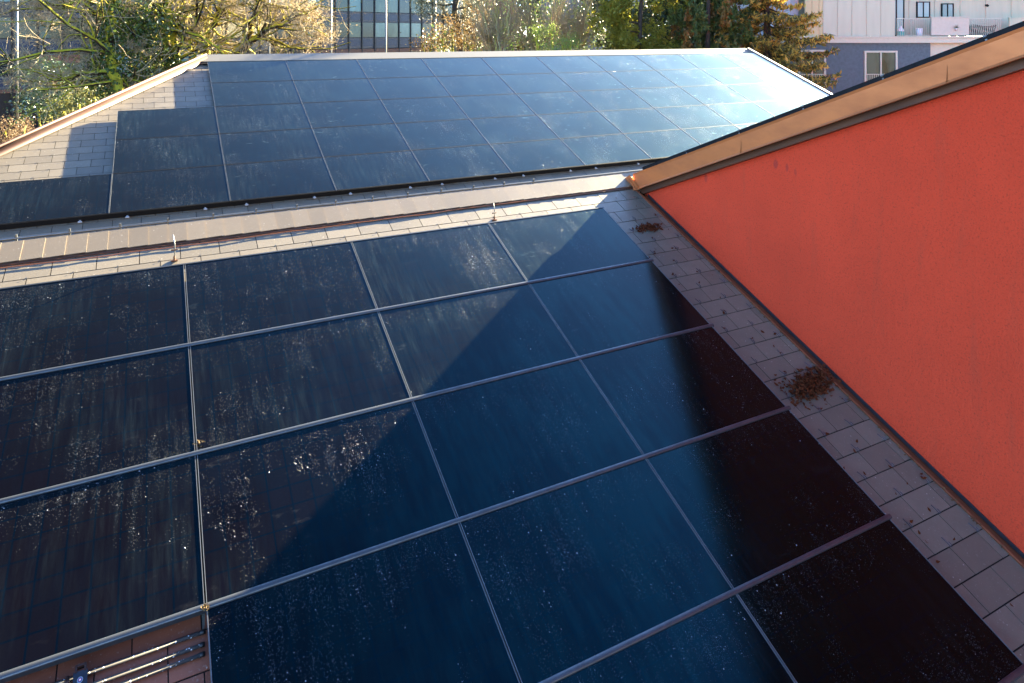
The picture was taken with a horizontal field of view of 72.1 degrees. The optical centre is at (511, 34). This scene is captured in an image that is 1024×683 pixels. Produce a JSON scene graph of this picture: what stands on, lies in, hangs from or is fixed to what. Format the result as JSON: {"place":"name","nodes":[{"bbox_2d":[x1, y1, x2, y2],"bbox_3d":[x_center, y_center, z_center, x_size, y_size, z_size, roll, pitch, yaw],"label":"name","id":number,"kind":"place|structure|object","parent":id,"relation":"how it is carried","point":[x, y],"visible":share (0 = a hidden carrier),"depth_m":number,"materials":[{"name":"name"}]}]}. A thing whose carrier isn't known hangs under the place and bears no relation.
{"place":"outdoors","nodes":[
{"label":"outdoors","id":0,"kind":"place"},
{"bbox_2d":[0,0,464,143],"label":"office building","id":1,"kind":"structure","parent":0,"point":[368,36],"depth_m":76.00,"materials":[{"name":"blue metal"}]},
{"bbox_2d":[0,48,831,242],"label":"hipped slate house","id":2,"kind":"structure","parent":0,"point":[79,142],"depth_m":13.13,"materials":[{"name":"stone"}]},
{"bbox_2d":[0,174,111,229],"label":"solar panel","id":3,"kind":"object","parent":2,"relation":"on","point":[41,202],"visible":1,"depth_m":10.84,"materials":[{"name":"black glass"}]},
{"bbox_2d":[115,107,218,139],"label":"solar panel","id":4,"kind":"object","parent":2,"relation":"on","point":[140,124],"visible":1,"depth_m":13.50,"materials":[{"name":"black glass"}]},
{"bbox_2d":[113,134,223,173],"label":"solar panel","id":5,"kind":"object","parent":2,"relation":"on","point":[152,154],"visible":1,"depth_m":12.56,"materials":[{"name":"black glass"}]},
{"bbox_2d":[109,165,229,218],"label":"solar panel","id":6,"kind":"object","parent":2,"relation":"on","point":[159,191],"visible":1,"depth_m":11.56,"materials":[{"name":"black glass"}]},
{"bbox_2d":[207,61,292,82],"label":"solar panel","id":7,"kind":"object","parent":2,"relation":"on","point":[241,71],"visible":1,"depth_m":16.17,"materials":[{"name":"blue glass"}]},
{"bbox_2d":[211,81,301,106],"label":"solar panel","id":8,"kind":"object","parent":2,"relation":"on","point":[252,93],"visible":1,"depth_m":15.23,"materials":[{"name":"blue glass"}]},
{"bbox_2d":[215,103,311,134],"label":"solar panel","id":9,"kind":"object","parent":2,"relation":"on","point":[252,118],"visible":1,"depth_m":14.29,"materials":[{"name":"black glass"}]},
{"bbox_2d":[219,128,322,165],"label":"solar panel","id":10,"kind":"object","parent":2,"relation":"on","point":[259,146],"visible":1,"depth_m":13.36,"materials":[{"name":"black glass"}]},
{"bbox_2d":[225,157,336,205],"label":"solar panel","id":11,"kind":"object","parent":2,"relation":"on","point":[260,182],"visible":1,"depth_m":12.36,"materials":[{"name":"black glass"}]},
{"bbox_2d":[0,169,642,240],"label":"snow guard","id":12,"kind":"object","parent":2,"relation":"on","point":[168,221],"visible":0.69,"depth_m":11.67,"materials":[{"name":"metal"}]},
{"bbox_2d":[286,60,367,80],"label":"solar panel","id":13,"kind":"object","parent":2,"relation":"on","point":[321,69],"visible":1,"depth_m":16.96,"materials":[{"name":"blue glass"}]},
{"bbox_2d":[293,78,379,102],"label":"solar panel","id":14,"kind":"object","parent":2,"relation":"on","point":[331,90],"visible":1,"depth_m":16.03,"materials":[{"name":"blue glass"}]},
{"bbox_2d":[302,100,393,127],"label":"solar panel","id":15,"kind":"object","parent":2,"relation":"on","point":[343,113],"visible":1,"depth_m":15.09,"materials":[{"name":"blue glass"}]},
{"bbox_2d":[312,123,410,157],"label":"solar panel","id":16,"kind":"object","parent":2,"relation":"on","point":[354,140],"visible":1,"depth_m":14.15,"materials":[{"name":"blue glass"}]},
{"bbox_2d":[324,150,429,194],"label":"solar panel","id":17,"kind":"object","parent":2,"relation":"on","point":[351,174],"visible":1,"depth_m":13.15,"materials":[{"name":"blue glass"}]},
{"bbox_2d":[357,58,434,77],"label":"solar panel","id":18,"kind":"object","parent":2,"relation":"on","point":[385,68],"visible":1,"depth_m":17.76,"materials":[{"name":"blue glass"}]},
{"bbox_2d":[368,76,450,99],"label":"solar panel","id":19,"kind":"object","parent":2,"relation":"on","point":[406,87],"visible":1,"depth_m":16.83,"materials":[{"name":"blue glass"}]},
{"bbox_2d":[381,96,468,122],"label":"solar panel","id":20,"kind":"object","parent":2,"relation":"on","point":[407,110],"visible":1,"depth_m":15.89,"materials":[{"name":"blue glass"}]},
{"bbox_2d":[395,119,488,149],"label":"solar panel","id":21,"kind":"object","parent":2,"relation":"on","point":[438,134],"visible":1,"depth_m":14.95,"materials":[{"name":"blue glass"}]},
{"bbox_2d":[422,58,496,75],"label":"solar panel","id":22,"kind":"object","parent":2,"relation":"on","point":[456,66],"visible":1,"depth_m":18.56,"materials":[{"name":"blue glass"}]},
{"bbox_2d":[411,144,511,184],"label":"solar panel","id":23,"kind":"object","parent":2,"relation":"on","point":[442,166],"visible":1,"depth_m":13.95,"materials":[{"name":"blue glass"}]},
{"bbox_2d":[436,75,515,95],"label":"solar panel","id":24,"kind":"object","parent":2,"relation":"on","point":[472,85],"visible":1,"depth_m":17.62,"materials":[{"name":"blue glass"}]},
{"bbox_2d":[452,94,535,118],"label":"solar panel","id":25,"kind":"object","parent":2,"relation":"on","point":[489,106],"visible":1,"depth_m":16.69,"materials":[{"name":"blue glass"}]},
{"bbox_2d":[470,115,559,143],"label":"solar panel","id":26,"kind":"object","parent":2,"relation":"on","point":[495,130],"visible":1,"depth_m":15.75,"materials":[{"name":"blue glass"}]},
{"bbox_2d":[481,57,553,74],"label":"solar panel","id":27,"kind":"object","parent":2,"relation":"on","point":[514,65],"visible":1,"depth_m":19.36,"materials":[{"name":"blue glass"}]},
{"bbox_2d":[498,73,574,93],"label":"solar panel","id":28,"kind":"object","parent":2,"relation":"on","point":[533,83],"visible":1,"depth_m":18.42,"materials":[{"name":"blue glass"}]},
{"bbox_2d":[490,139,585,176],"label":"solar panel","id":29,"kind":"object","parent":2,"relation":"on","point":[524,158],"visible":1,"depth_m":14.75,"materials":[{"name":"blue glass"}]},
{"bbox_2d":[517,91,596,114],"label":"solar panel","id":30,"kind":"object","parent":2,"relation":"on","point":[555,102],"visible":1,"depth_m":17.48,"materials":[{"name":"blue glass"}]},
{"bbox_2d":[537,56,606,72],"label":"solar panel","id":31,"kind":"object","parent":2,"relation":"on","point":[564,64],"visible":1,"depth_m":20.15,"materials":[{"name":"blue glass"}]},
{"bbox_2d":[537,111,622,138],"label":"solar panel","id":32,"kind":"object","parent":2,"relation":"on","point":[574,125],"visible":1,"depth_m":16.54,"materials":[{"name":"blue glass"}]},
{"bbox_2d":[555,72,628,90],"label":"solar panel","id":33,"kind":"object","parent":2,"relation":"on","point":[583,81],"visible":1,"depth_m":19.21,"materials":[{"name":"blue glass"}]},
{"bbox_2d":[561,134,651,168],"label":"solar panel","id":34,"kind":"object","parent":2,"relation":"on","point":[595,152],"visible":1,"depth_m":15.54,"materials":[{"name":"blue glass"}]},
{"bbox_2d":[576,89,653,110],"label":"solar panel","id":35,"kind":"object","parent":2,"relation":"on","point":[610,100],"visible":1,"depth_m":18.28,"materials":[{"name":"blue glass"}]},
{"bbox_2d":[588,55,654,71],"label":"solar panel","id":36,"kind":"object","parent":2,"relation":"on","point":[607,63],"visible":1,"depth_m":20.95,"materials":[{"name":"blue glass"}]},
{"bbox_2d":[598,108,680,133],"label":"solar panel","id":37,"kind":"object","parent":2,"relation":"on","point":[637,120],"visible":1,"depth_m":17.34,"materials":[{"name":"blue glass"}]},
{"bbox_2d":[608,70,678,88],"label":"solar panel","id":38,"kind":"object","parent":2,"relation":"on","point":[642,79],"visible":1,"depth_m":20.01,"materials":[{"name":"blue glass"}]},
{"bbox_2d":[625,129,700,161],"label":"solar panel","id":39,"kind":"object","parent":2,"relation":"on","point":[655,146],"visible":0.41,"depth_m":16.43,"materials":[{"name":"blue glass"}]},
{"bbox_2d":[630,87,704,107],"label":"solar panel","id":40,"kind":"object","parent":2,"relation":"on","point":[661,97],"visible":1,"depth_m":19.07,"materials":[{"name":"blue glass"}]},
{"bbox_2d":[635,54,699,69],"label":"solar panel","id":41,"kind":"object","parent":2,"relation":"on","point":[668,62],"visible":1,"depth_m":21.74,"materials":[{"name":"blue glass"}]},
{"bbox_2d":[656,69,724,86],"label":"solar panel","id":42,"kind":"object","parent":2,"relation":"on","point":[688,77],"visible":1,"depth_m":20.81,"materials":[{"name":"blue glass"}]},
{"bbox_2d":[655,105,732,128],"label":"solar panel","id":43,"kind":"object","parent":2,"relation":"on","point":[688,117],"visible":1,"depth_m":18.14,"materials":[{"name":"blue glass"}]},
{"bbox_2d":[678,54,741,68],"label":"solar panel","id":44,"kind":"object","parent":2,"relation":"on","point":[706,61],"visible":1,"depth_m":22.54,"materials":[{"name":"blue glass"}]},
{"bbox_2d":[682,125,739,143],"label":"solar panel","id":45,"kind":"object","parent":2,"relation":"on","point":[702,135],"visible":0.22,"depth_m":17.37,"materials":[{"name":"blue glass"}]},
{"bbox_2d":[680,85,751,104],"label":"solar panel","id":46,"kind":"object","parent":2,"relation":"on","point":[715,94],"visible":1,"depth_m":19.87,"materials":[{"name":"blue glass"}]},
{"bbox_2d":[702,68,766,84],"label":"solar panel","id":47,"kind":"object","parent":2,"relation":"on","point":[727,76],"visible":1,"depth_m":21.60,"materials":[{"name":"blue glass"}]},
{"bbox_2d":[706,102,773,124],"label":"solar panel","id":48,"kind":"object","parent":2,"relation":"on","point":[742,113],"visible":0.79,"depth_m":18.96,"materials":[{"name":"blue glass"}]},
{"bbox_2d":[720,53,778,67],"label":"solar panel","id":49,"kind":"object","parent":2,"relation":"on","point":[745,60],"visible":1,"depth_m":23.32,"materials":[{"name":"blue glass"}]},
{"bbox_2d":[727,83,795,101],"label":"solar panel","id":50,"kind":"object","parent":2,"relation":"on","point":[758,92],"visible":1,"depth_m":20.67,"materials":[{"name":"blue glass"}]},
{"bbox_2d":[744,67,804,82],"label":"solar panel","id":51,"kind":"object","parent":2,"relation":"on","point":[772,74],"visible":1,"depth_m":22.38,"materials":[{"name":"blue glass"}]},
{"bbox_2d":[753,100,803,115],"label":"solar panel","id":52,"kind":"object","parent":2,"relation":"on","point":[775,108],"visible":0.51,"depth_m":19.88,"materials":[{"name":"blue glass"}]},
{"bbox_2d":[769,81,829,98],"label":"solar panel","id":53,"kind":"object","parent":2,"relation":"on","point":[801,90],"visible":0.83,"depth_m":21.46,"materials":[{"name":"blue glass"}]},
{"bbox_3d":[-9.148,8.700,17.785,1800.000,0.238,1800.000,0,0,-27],"label":"ground","id":54,"kind":"structure","parent":0,"visible":0},
{"bbox_2d":[0,114,37,142],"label":"leafless bush","id":55,"kind":"object","parent":54,"relation":"on","point":[18,132],"visible":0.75,"depth_m":40.25,"materials":[{"name":"brown plant"}]},
{"bbox_2d":[2,51,107,126],"bbox_3d":[-21.087,4.747,33.983,6.149,7.989,3.671,0,0,5],"label":"evergreen shrub","id":56,"kind":"object","parent":54,"relation":"on","point":[33,103],"visible":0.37,"depth_m":33.49,"materials":[{"name":"green plant"}]},
{"bbox_2d":[38,54,169,122],"bbox_3d":[-17.122,4.726,29.482,6.124,8.036,2.338,0,0,16],"label":"olive shrub","id":57,"kind":"object","parent":54,"relation":"on","point":[66,108],"visible":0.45,"depth_m":29.64,"materials":[{"name":"green plant"}]},
{"bbox_2d":[0,0,225,103],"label":"ivy clad tree","id":58,"kind":"object","parent":54,"relation":"on","point":[110,69],"visible":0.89,"depth_m":27.69,"materials":[{"name":"green plant"}]},
{"bbox_2d":[2,0,269,132],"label":"bare mossy tree","id":59,"kind":"object","parent":54,"relation":"on","point":[190,35],"visible":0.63,"depth_m":30.72,"materials":[{"name":"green plant"}]},
{"bbox_2d":[75,0,365,86],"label":"bare mossy tree","id":60,"kind":"object","parent":54,"relation":"on","point":[259,7],"visible":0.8,"depth_m":32.26,"materials":[{"name":"yellow plant"}]},
{"bbox_2d":[408,0,486,51],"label":"tree","id":61,"kind":"object","parent":54,"relation":"on","point":[455,8],"visible":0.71,"depth_m":41.51,"materials":[{"name":"green plant"}]},
{"bbox_2d":[400,0,501,51],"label":"copper leaved bush","id":62,"kind":"object","parent":54,"relation":"on","point":[451,31],"visible":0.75,"depth_m":37.97,"materials":[{"name":"brown plant"}]},
{"bbox_2d":[448,0,541,50],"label":"bare shrub","id":63,"kind":"object","parent":54,"relation":"on","point":[489,39],"visible":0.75,"depth_m":36.52,"materials":[{"name":"beige plant"}]},
{"bbox_2d":[416,0,607,51],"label":"dark hedge","id":64,"kind":"object","parent":54,"relation":"on","point":[510,46],"visible":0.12,"depth_m":49.00,"materials":[{"name":"green plant"}]},
{"bbox_2d":[0,174,1023,682],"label":"slate roof house","id":65,"kind":"structure","parent":54,"relation":"on","point":[978,568],"depth_m":7.38,"materials":[{"name":"stone"}]},
{"bbox_2d":[55,629,205,682],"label":"snow guard","id":66,"kind":"object","parent":65,"relation":"on","point":[81,676],"visible":1,"depth_m":4.22,"materials":[{"name":"metal"}]},
{"bbox_2d":[0,207,603,288],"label":"edge trim","id":67,"kind":"structure","parent":65,"relation":"attached to","point":[184,264],"depth_m":7.70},
{"bbox_2d":[0,185,630,268],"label":"lightning wire","id":68,"kind":"object","parent":65,"relation":"on","point":[273,233],"visible":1,"depth_m":8.05,"materials":[{"name":"orange metal"}]},
{"bbox_2d":[0,259,653,380],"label":"mounting rail","id":69,"kind":"object","parent":65,"relation":"attached to","point":[58,368],"visible":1,"depth_m":6.75,"materials":[{"name":"metal"}]},
{"bbox_2d":[0,265,187,376],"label":"solar panel","id":70,"kind":"object","parent":69,"relation":"on","point":[54,324],"visible":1,"depth_m":6.45,"materials":[{"name":"black glass"}]},
{"bbox_2d":[185,242,375,342],"bbox_3d":[-2.383,2.603,7.227,1.734,0.040,1.126,0,22,-27],"label":"solar panel","id":71,"kind":"object","parent":69,"relation":"on","point":[233,296],"visible":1,"depth_m":7.18,"materials":[{"name":"black glass"}]},
{"bbox_2d":[352,223,525,308],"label":"solar panel","id":72,"kind":"object","parent":69,"relation":"on","point":[404,269],"visible":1,"depth_m":7.98,"materials":[{"name":"black glass"}]},
{"bbox_2d":[489,208,649,280],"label":"solar panel","id":73,"kind":"object","parent":69,"relation":"on","point":[541,247],"visible":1,"depth_m":8.78,"materials":[{"name":"blue glass"}]},
{"bbox_2d":[0,323,713,503],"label":"mounting rail","id":74,"kind":"object","parent":65,"relation":"attached to","point":[188,454],"visible":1,"depth_m":5.83,"materials":[{"name":"metal"}]},
{"bbox_2d":[0,346,194,498],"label":"solar panel","id":75,"kind":"object","parent":74,"relation":"on","point":[67,425],"visible":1,"depth_m":5.54,"materials":[{"name":"black glass"}]},
{"bbox_2d":[190,312,410,449],"bbox_3d":[-1.902,3.026,6.291,1.734,0.040,1.126,0,22,-27],"label":"solar panel","id":76,"kind":"object","parent":74,"relation":"on","point":[244,387],"visible":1,"depth_m":6.23,"materials":[{"name":"black glass"}]},
{"bbox_2d":[378,284,576,396],"bbox_3d":[-0.353,3.026,7.088,1.734,0.040,1.126,0,22,-27],"label":"solar panel","id":77,"kind":"object","parent":74,"relation":"on","point":[447,343],"visible":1,"depth_m":7.03,"materials":[{"name":"blue glass"}]},
{"bbox_2d":[529,261,709,355],"bbox_3d":[1.196,3.026,7.885,1.734,0.040,1.126,0,22,-27],"label":"solar panel","id":78,"kind":"object","parent":74,"relation":"on","point":[591,312],"visible":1,"depth_m":7.83,"materials":[{"name":"blue glass"}]},
{"bbox_2d":[0,405,790,682],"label":"mounting rail","id":79,"kind":"object","parent":65,"relation":"attached to","point":[77,652],"visible":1,"depth_m":4.73,"materials":[{"name":"metal"}]},
{"bbox_2d":[0,456,203,672],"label":"solar panel","id":80,"kind":"object","parent":79,"relation":"on","point":[85,563],"visible":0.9,"depth_m":4.63,"materials":[{"name":"black glass"}]},
{"bbox_2d":[197,402,456,602],"bbox_3d":[-1.421,3.448,5.356,1.734,0.040,1.126,0,22,-27],"label":"solar panel","id":81,"kind":"object","parent":79,"relation":"on","point":[279,506],"visible":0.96,"depth_m":5.28,"materials":[{"name":"black glass"}]},
{"bbox_2d":[413,360,642,517],"bbox_3d":[0.129,3.448,6.152,1.734,0.040,1.126,0,22,-27],"label":"solar panel","id":82,"kind":"object","parent":79,"relation":"on","point":[498,441],"visible":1,"depth_m":6.08,"materials":[{"name":"blue glass"}]},
{"bbox_2d":[580,327,784,454],"bbox_3d":[1.678,3.448,6.949,1.734,0.040,1.126,0,22,-27],"label":"solar panel","id":83,"kind":"object","parent":79,"relation":"on","point":[661,393],"visible":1,"depth_m":6.89,"materials":[{"name":"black glass"}]},
{"bbox_2d":[538,514,891,682],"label":"mounting rail","id":84,"kind":"object","parent":65,"relation":"attached to","point":[586,663],"visible":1,"depth_m":5.00,"materials":[{"name":"metal"}]},
{"bbox_2d":[206,523,519,682],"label":"solar panel","id":85,"kind":"object","parent":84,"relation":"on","point":[417,610],"visible":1,"depth_m":4.53,"materials":[{"name":"blue glass"}]},
{"bbox_2d":[460,459,731,682],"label":"solar panel","id":86,"kind":"object","parent":84,"relation":"on","point":[574,574],"visible":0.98,"depth_m":5.14,"materials":[{"name":"blue glass"}]},
{"bbox_2d":[646,410,885,588],"bbox_3d":[2.159,3.871,6.013,1.734,0.040,1.126,0,22,-27],"label":"solar panel","id":87,"kind":"object","parent":84,"relation":"on","point":[753,500],"visible":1,"depth_m":5.94,"materials":[{"name":"black glass"}]},
{"bbox_2d":[778,364,845,409],"bbox_3d":[3.110,3.634,7.312,0.833,0.105,0.472,0,22,-27],"label":"leaf heap","id":88,"kind":"object","parent":65,"relation":"on","point":[807,384],"visible":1,"depth_m":7.30,"materials":[{"name":"plant"}]},
{"bbox_2d":[998,664,1023,682],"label":"mounting rail","id":89,"kind":"object","parent":65,"relation":"attached to","point":[1015,675],"visible":1,"depth_m":4.92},
{"bbox_2d":[556,595,794,682],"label":"solar panel","id":90,"kind":"object","parent":89,"relation":"on","point":[725,641],"visible":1,"depth_m":4.71,"materials":[{"name":"blue glass"}]},
{"bbox_2d":[737,519,1023,682],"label":"solar panel","id":91,"kind":"object","parent":89,"relation":"on","point":[884,602],"visible":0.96,"depth_m":5.11,"materials":[{"name":"black glass"}]},
{"bbox_2d":[492,0,586,50],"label":"bare shrub","id":92,"kind":"object","parent":54,"relation":"on","point":[529,19],"visible":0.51,"depth_m":38.16,"materials":[{"name":"beige plant"}]},
{"bbox_2d":[524,21,585,50],"bbox_3d":[1.737,3.938,35.037,2.436,9.566,4.014,0,0,-27],"label":"bright green bush","id":93,"kind":"object","parent":54,"relation":"on","point":[564,45],"visible":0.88,"depth_m":34.33,"materials":[{"name":"green plant"}]},
{"bbox_2d":[535,0,629,49],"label":"bare shrub","id":94,"kind":"object","parent":54,"relation":"on","point":[581,29],"visible":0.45,"depth_m":42.44,"materials":[{"name":"green plant"}]},
{"bbox_2d":[539,0,650,49],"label":"tree","id":95,"kind":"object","parent":54,"relation":"on","point":[571,5],"depth_m":96.00,"materials":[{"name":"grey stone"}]},
{"bbox_2d":[578,0,661,49],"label":"evergreen tree","id":96,"kind":"object","parent":54,"relation":"on","point":[632,13],"visible":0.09,"depth_m":46.68,"materials":[{"name":"green plant"}]},
{"bbox_2d":[586,0,688,49],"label":"yew tree","id":97,"kind":"object","parent":54,"relation":"on","point":[622,38],"visible":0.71,"depth_m":35.65,"materials":[{"name":"green plant"}]},
{"bbox_2d":[637,0,716,48],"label":"evergreen tree","id":98,"kind":"object","parent":54,"relation":"on","point":[664,15],"visible":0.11,"depth_m":44.09,"materials":[{"name":"green plant"}]},
{"bbox_2d":[665,0,758,48],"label":"cypress tree","id":99,"kind":"object","parent":54,"relation":"on","point":[709,17],"visible":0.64,"depth_m":34.83,"materials":[{"name":"green plant"}]},
{"bbox_2d":[710,0,841,92],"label":"golden conifer","id":100,"kind":"object","parent":54,"relation":"on","point":[769,47],"visible":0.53,"depth_m":34.76,"materials":[{"name":"brown plant"}]},
{"bbox_2d":[626,27,1023,558],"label":"orange gable house","id":101,"kind":"structure","parent":54,"relation":"on","point":[865,245],"depth_m":6.85,"materials":[{"name":"orange paint"}]},
{"bbox_2d":[739,105,803,132],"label":"roof edge panel","id":102,"kind":"object","parent":101,"relation":"on","point":[787,113],"visible":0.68,"depth_m":8.15,"materials":[{"name":"metal"}]},
{"bbox_2d":[803,74,883,108],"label":"roof edge panel","id":103,"kind":"object","parent":101,"relation":"on","point":[850,89],"visible":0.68,"depth_m":7.29,"materials":[{"name":"metal"}]},
{"bbox_2d":[883,35,987,78],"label":"roof edge panel","id":104,"kind":"object","parent":101,"relation":"on","point":[939,55],"visible":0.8,"depth_m":6.45,"materials":[{"name":"metal"}]},
{"bbox_2d":[694,0,1023,93],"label":"apartment house","id":105,"kind":"structure","parent":54,"relation":"on","point":[869,42],"depth_m":40.00,"materials":[{"name":"paint"}]},
{"bbox_2d":[864,51,897,81],"bbox_3d":[20.928,2.180,39.949,1.868,2.569,0.238,0,0,0],"label":"window","id":106,"kind":"structure","parent":105,"relation":"in","point":[876,63],"depth_m":39.97,"materials":[{"name":"grey glass"}]},
{"bbox_2d":[895,0,904,35],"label":"window","id":107,"kind":"structure","parent":105,"relation":"in","point":[899,4],"depth_m":41.24,"materials":[{"name":"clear glass"}]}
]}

